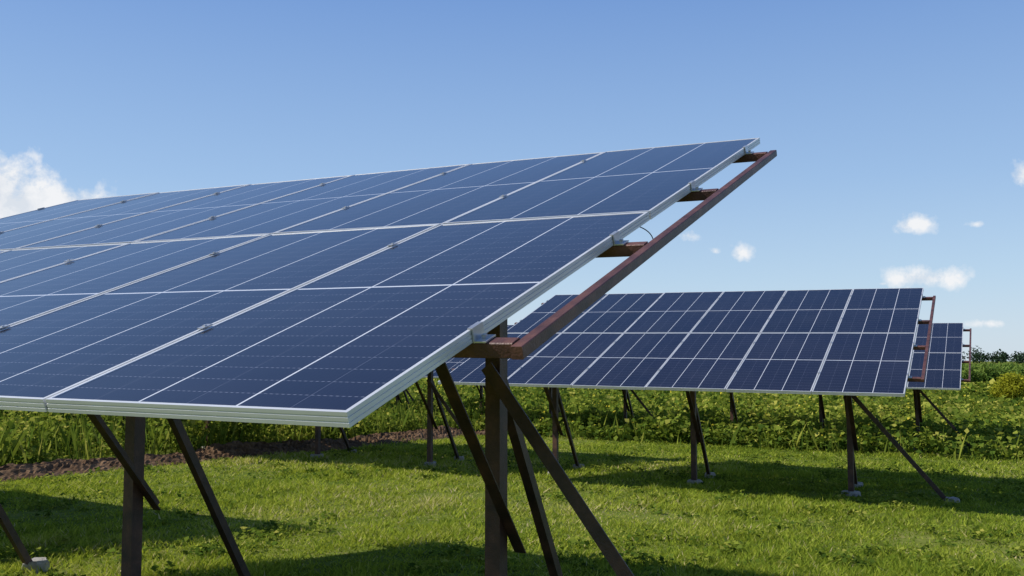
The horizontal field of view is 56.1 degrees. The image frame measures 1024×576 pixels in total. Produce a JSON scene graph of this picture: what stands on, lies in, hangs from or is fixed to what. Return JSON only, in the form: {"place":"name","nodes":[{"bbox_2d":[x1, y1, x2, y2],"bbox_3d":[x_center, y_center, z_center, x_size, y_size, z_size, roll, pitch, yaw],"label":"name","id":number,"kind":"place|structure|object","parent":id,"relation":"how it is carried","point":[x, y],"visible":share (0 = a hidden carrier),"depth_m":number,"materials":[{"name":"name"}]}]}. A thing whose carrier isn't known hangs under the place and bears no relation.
{"place":"outdoors","nodes":[
{"label":"outdoors","id":0,"kind":"place"},
{"bbox_2d":[0,361,1023,575],"bbox_3d":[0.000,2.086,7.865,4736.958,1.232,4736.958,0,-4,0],"label":"ground","id":1,"kind":"structure","parent":0,"point":[623,496],"depth_m":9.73,"materials":[{"name":"green plant"}]},
{"bbox_2d":[0,425,484,481],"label":"soil strip","id":2,"kind":"object","parent":1,"relation":"on","point":[60,466],"visible":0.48,"depth_m":15.56,"materials":[{"name":"brown soil"}]},
{"bbox_2d":[0,392,519,465],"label":"weed thicket","id":3,"kind":"object","parent":1,"relation":"on","point":[24,435],"visible":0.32,"depth_m":16.11,"materials":[{"name":"green plant"}]},
{"bbox_2d":[201,371,463,465],"bbox_3d":[-3.056,1.491,16.326,6.928,2.963,3.983,-2,-5,26],"label":"solar panel array","id":4,"kind":"object","parent":1,"relation":"on","point":[431,390],"visible":0.02,"depth_m":14.92,"materials":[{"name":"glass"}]},
{"bbox_2d":[0,138,776,575],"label":"solar panel array","id":5,"kind":"object","parent":1,"relation":"on","point":[342,300],"visible":1,"depth_m":3.76,"materials":[{"name":"glass"}]},
{"bbox_2d":[396,389,413,406],"bbox_3d":[-4.698,2.466,27.791,6.380,2.975,3.983,-2,-5,26],"label":"solar panel array","id":6,"kind":"object","parent":1,"relation":"on","point":[405,395],"visible":0.01,"depth_m":26.46,"materials":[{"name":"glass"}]},
{"bbox_2d":[422,325,656,423],"bbox_3d":[1.232,2.330,24.865,6.368,2.980,3.983,-2,-5,26],"label":"solar panel array","id":7,"kind":"object","parent":1,"relation":"on","point":[451,363],"visible":0.09,"depth_m":24.40,"materials":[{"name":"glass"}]},
{"bbox_2d":[438,288,959,501],"bbox_3d":[2.686,1.357,13.494,6.496,2.963,3.983,-2,-5,26],"label":"solar panel array","id":8,"kind":"object","parent":1,"relation":"on","point":[849,345],"visible":0.85,"depth_m":13.00,"materials":[{"name":"glass"}]},
{"bbox_2d":[729,323,973,451],"bbox_3d":[7.178,2.193,21.932,6.388,2.980,3.982,-2,-5,26],"label":"solar panel array","id":9,"kind":"object","parent":1,"relation":"on","point":[945,361],"visible":0.23,"depth_m":20.64,"materials":[{"name":"glass"}]},
{"bbox_2d":[912,346,1023,363],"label":"distant trees","id":10,"kind":"object","parent":1,"relation":"on","point":[1003,357],"visible":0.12,"depth_m":602.38,"materials":[{"name":"green plant"}]},
{"bbox_2d":[987,371,1023,399],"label":"yellow green bush","id":11,"kind":"object","parent":1,"relation":"on","point":[1009,386],"visible":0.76,"depth_m":41.53,"materials":[{"name":"green plant"}]},
{"bbox_2d":[0,0,1023,360],"label":"sky","id":12,"kind":"structure","parent":0,"point":[895,128],"materials":[{"name":"blue"}]},
{"bbox_2d":[379,380,1023,461],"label":"crop field","id":13,"kind":"structure","parent":0,"point":[788,420],"depth_m":24.01,"materials":[{"name":"green plant"}]},
{"bbox_2d":[411,378,1001,388],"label":"crop field","id":14,"kind":"structure","parent":0,"point":[436,380],"depth_m":57.09,"materials":[{"name":"green plant"}]},
{"bbox_2d":[909,361,1023,383],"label":"corn field","id":15,"kind":"structure","parent":0,"point":[983,372],"depth_m":64.21,"materials":[{"name":"green plant"}]}
]}

